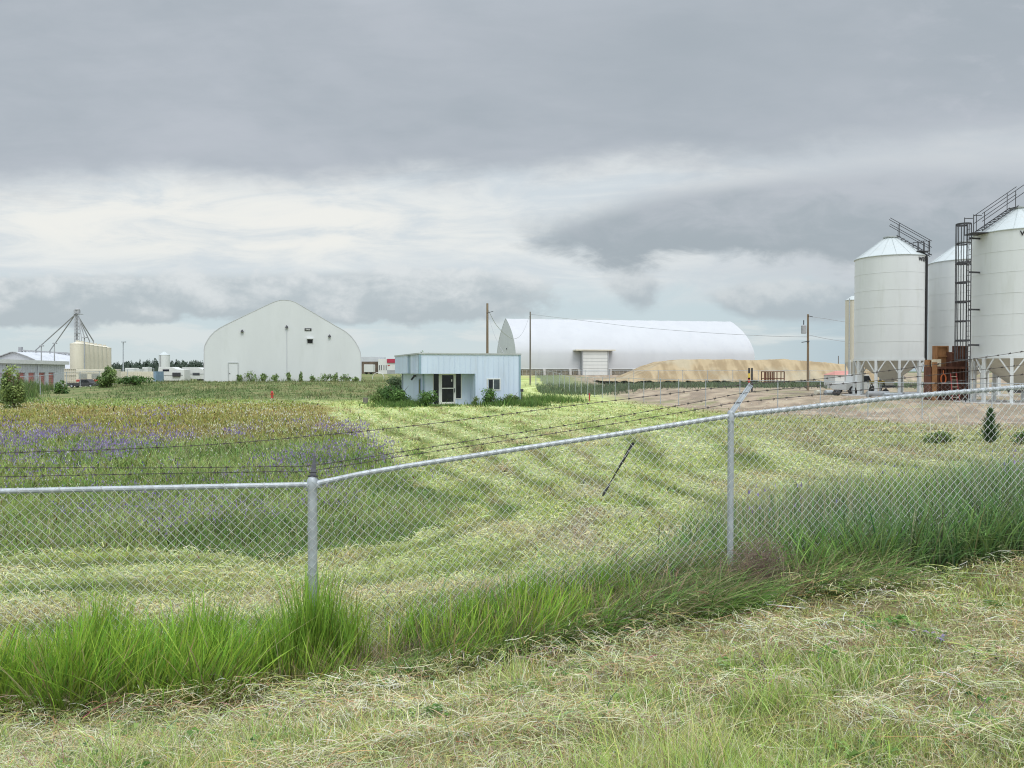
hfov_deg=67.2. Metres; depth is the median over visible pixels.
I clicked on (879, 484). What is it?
vetch in tall grass
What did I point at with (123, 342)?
lamp post
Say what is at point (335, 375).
tall weed
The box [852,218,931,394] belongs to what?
hopper bin
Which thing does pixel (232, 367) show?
door
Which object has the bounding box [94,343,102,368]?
steel bin
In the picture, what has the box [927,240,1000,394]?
hopper bin
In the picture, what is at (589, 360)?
overhead door
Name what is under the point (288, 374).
tall weed
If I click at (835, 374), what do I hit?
shed
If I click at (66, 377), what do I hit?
chain link fence
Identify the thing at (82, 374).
louvred trailer
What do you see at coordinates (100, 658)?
tall grass
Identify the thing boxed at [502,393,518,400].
shrub
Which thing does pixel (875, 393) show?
pipe section
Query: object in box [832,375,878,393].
service truck
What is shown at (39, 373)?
roll door
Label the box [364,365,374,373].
cargo trailer
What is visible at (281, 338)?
fabric building
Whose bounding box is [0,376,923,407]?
rank grass
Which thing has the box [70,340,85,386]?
steel bin
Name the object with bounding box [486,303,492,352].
utility pole
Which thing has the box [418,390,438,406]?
shrub
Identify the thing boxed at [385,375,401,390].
shrub
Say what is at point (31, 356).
arched storehouse
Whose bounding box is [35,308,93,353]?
bucket elevator
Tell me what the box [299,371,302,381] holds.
tall weed
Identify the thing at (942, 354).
steel form stack
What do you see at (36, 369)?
storage shed
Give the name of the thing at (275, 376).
tall weed
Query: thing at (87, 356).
steel bin
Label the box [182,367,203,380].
camper trailer
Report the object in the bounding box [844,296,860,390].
grain tank
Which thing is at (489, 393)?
shrub
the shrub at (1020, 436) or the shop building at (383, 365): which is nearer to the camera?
the shrub at (1020, 436)
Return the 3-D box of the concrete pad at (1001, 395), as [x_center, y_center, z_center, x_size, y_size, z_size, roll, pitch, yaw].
[33.957,1.005,58.025,6.400,0.500,6.400,0,1,0]
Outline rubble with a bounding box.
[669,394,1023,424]
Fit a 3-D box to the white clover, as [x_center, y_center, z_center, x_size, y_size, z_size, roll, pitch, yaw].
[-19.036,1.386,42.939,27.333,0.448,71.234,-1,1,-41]
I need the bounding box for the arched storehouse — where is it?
[0,352,112,368]
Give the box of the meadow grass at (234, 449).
[0,397,519,559]
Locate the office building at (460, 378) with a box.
[394,353,520,404]
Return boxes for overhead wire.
[532,314,792,336]
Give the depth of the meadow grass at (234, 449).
15.92 m
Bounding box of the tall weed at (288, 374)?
[286,372,290,380]
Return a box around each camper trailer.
[158,367,189,381]
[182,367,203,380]
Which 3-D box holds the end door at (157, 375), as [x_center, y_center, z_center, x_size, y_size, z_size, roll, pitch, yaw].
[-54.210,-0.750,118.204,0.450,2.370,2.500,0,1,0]
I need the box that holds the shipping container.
[121,371,163,381]
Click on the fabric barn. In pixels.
(568, 347)
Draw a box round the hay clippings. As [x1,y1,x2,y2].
[0,545,1023,767]
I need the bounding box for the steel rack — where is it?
[761,371,784,382]
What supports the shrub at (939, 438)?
on the ground at (758, 399)
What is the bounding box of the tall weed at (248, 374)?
[244,371,256,381]
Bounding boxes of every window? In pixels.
[418,378,420,393]
[487,378,500,389]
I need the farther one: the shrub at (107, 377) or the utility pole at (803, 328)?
the shrub at (107, 377)
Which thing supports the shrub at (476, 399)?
on the ground at (758, 399)
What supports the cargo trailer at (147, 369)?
on the ground at (758, 399)
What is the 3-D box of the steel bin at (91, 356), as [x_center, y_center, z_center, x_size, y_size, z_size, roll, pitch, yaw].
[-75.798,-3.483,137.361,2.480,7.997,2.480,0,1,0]
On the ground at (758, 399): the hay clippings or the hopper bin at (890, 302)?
the hay clippings
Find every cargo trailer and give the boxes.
[125,368,138,371]
[142,367,151,371]
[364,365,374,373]
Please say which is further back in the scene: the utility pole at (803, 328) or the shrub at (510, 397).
the utility pole at (803, 328)
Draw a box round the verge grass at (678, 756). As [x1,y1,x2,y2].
[0,544,1023,767]
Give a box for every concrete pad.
[841,394,923,397]
[955,400,1023,404]
[976,393,1013,396]
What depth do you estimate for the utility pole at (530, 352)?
99.89 m
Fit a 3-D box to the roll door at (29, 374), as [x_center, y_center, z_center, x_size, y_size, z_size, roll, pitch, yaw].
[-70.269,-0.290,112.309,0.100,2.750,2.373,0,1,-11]
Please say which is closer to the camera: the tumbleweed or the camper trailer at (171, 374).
the tumbleweed
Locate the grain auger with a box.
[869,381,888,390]
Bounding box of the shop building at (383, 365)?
[361,357,401,373]
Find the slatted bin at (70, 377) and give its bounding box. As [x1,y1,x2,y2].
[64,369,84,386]
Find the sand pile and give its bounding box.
[596,359,907,381]
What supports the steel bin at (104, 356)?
on the ground at (758, 399)
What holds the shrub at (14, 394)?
on the ground at (758, 399)
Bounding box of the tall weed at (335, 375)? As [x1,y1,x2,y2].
[331,372,337,381]
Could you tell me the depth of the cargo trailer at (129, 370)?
159.98 m
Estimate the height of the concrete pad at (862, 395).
0.500 m
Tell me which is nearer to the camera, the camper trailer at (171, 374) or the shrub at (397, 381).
the shrub at (397, 381)
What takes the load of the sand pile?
on the ground at (758, 399)
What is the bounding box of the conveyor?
[18,347,69,355]
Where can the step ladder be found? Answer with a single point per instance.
(957, 384)
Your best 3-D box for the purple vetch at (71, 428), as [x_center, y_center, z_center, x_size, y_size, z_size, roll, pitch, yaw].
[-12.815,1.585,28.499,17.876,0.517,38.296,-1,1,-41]
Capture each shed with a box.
[0,359,68,385]
[824,371,847,387]
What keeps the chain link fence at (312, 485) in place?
on the ground at (758, 399)
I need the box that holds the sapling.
[975,406,1002,441]
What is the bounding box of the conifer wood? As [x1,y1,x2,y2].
[111,358,203,371]
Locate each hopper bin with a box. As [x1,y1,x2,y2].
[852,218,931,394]
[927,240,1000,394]
[954,185,1023,402]
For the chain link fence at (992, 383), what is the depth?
47.11 m
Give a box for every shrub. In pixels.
[0,363,27,408]
[54,380,69,393]
[94,366,118,387]
[114,375,156,385]
[368,388,384,402]
[378,383,410,402]
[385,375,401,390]
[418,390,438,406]
[470,396,479,404]
[481,387,503,405]
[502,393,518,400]
[922,430,955,443]
[1010,431,1023,444]
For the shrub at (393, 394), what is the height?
2.270 m
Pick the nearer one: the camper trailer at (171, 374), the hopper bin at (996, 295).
the hopper bin at (996, 295)
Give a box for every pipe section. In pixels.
[866,391,889,396]
[882,393,901,396]
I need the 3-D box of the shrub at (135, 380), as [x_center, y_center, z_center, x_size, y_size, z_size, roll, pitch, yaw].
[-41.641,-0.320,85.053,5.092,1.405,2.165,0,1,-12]
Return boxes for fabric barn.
[497,319,754,375]
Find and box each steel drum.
[823,390,832,394]
[832,390,839,395]
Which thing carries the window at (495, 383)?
in the office building at (460, 378)
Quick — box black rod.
[602,437,636,495]
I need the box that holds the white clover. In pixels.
[0,397,471,530]
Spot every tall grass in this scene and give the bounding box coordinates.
[0,432,1023,728]
[718,448,1023,512]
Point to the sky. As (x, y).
(172, 172)
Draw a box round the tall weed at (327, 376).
[318,373,331,381]
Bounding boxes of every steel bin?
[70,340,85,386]
[80,341,89,368]
[85,342,93,368]
[89,343,98,368]
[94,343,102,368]
[98,344,106,368]
[103,345,111,368]
[159,352,169,366]
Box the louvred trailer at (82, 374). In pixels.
[76,369,120,386]
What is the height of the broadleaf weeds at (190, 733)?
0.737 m
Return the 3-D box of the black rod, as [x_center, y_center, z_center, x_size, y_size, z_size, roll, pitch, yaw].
[0.927,0.708,6.655,0.306,0.518,0.037,0,1,-6]
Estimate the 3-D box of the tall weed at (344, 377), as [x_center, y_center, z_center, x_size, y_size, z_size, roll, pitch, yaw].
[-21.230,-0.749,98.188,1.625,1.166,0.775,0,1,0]
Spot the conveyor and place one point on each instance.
(20, 349)
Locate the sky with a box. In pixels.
[0,0,1023,370]
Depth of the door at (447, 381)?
55.88 m
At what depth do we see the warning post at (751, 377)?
65.94 m
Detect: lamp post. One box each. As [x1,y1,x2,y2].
[82,337,86,368]
[121,341,125,371]
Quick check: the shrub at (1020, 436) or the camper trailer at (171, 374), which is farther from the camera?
the camper trailer at (171, 374)
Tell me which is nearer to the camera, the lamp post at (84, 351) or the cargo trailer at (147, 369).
the lamp post at (84, 351)
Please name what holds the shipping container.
on the ground at (758, 399)
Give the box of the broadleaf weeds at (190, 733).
[51,593,1023,767]
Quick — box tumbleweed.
[712,523,811,596]
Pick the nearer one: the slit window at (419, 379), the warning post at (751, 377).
the slit window at (419, 379)
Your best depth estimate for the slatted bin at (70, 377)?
111.98 m
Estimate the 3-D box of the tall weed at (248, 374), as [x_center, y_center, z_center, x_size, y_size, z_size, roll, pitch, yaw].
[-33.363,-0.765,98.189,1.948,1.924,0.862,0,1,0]
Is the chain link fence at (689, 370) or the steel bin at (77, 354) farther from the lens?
the steel bin at (77, 354)
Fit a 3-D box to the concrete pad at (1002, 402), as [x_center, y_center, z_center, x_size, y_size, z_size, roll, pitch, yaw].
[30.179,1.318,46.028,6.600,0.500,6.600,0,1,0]
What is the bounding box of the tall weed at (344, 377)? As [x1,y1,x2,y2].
[339,374,350,381]
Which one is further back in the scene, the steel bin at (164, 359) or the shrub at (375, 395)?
the steel bin at (164, 359)
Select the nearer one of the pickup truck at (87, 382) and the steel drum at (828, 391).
the steel drum at (828, 391)
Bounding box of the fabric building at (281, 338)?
[204,300,360,381]
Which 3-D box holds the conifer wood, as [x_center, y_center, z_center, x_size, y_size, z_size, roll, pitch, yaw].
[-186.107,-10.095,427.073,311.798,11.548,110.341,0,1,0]
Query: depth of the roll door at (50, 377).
120.15 m
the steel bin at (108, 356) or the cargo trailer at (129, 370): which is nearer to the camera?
the steel bin at (108, 356)
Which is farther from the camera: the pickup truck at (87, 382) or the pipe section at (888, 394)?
the pickup truck at (87, 382)
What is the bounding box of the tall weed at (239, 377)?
[236,374,242,380]
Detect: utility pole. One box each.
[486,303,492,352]
[529,312,530,384]
[801,314,811,390]
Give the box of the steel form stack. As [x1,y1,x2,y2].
[924,346,968,399]
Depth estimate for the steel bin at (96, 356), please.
139.71 m
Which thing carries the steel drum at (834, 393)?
on the ground at (758, 399)
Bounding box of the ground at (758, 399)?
[0,371,1023,767]
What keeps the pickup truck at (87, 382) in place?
on the ground at (758, 399)
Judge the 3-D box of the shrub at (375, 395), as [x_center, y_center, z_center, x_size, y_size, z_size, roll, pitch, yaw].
[-9.522,0.978,56.807,2.137,1.487,1.949,0,1,20]
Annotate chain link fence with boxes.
[0,351,1023,660]
[0,369,145,394]
[532,371,1023,420]
[537,370,914,384]
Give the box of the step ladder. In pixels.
[950,373,959,400]
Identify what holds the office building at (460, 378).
on the ground at (758, 399)
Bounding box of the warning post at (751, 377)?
[748,368,752,391]
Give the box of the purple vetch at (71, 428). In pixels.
[0,404,447,538]
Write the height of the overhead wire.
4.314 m
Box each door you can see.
[28,373,33,382]
[39,373,43,385]
[49,372,52,384]
[153,371,163,381]
[228,362,237,380]
[440,374,454,403]
[580,351,608,374]
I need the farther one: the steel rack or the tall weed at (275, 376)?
the tall weed at (275, 376)
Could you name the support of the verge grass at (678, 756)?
on the ground at (758, 399)
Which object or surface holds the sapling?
on the ground at (758, 399)
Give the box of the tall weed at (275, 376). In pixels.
[271,373,278,380]
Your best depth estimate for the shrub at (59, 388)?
72.94 m
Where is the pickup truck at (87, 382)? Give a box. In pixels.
[67,379,98,387]

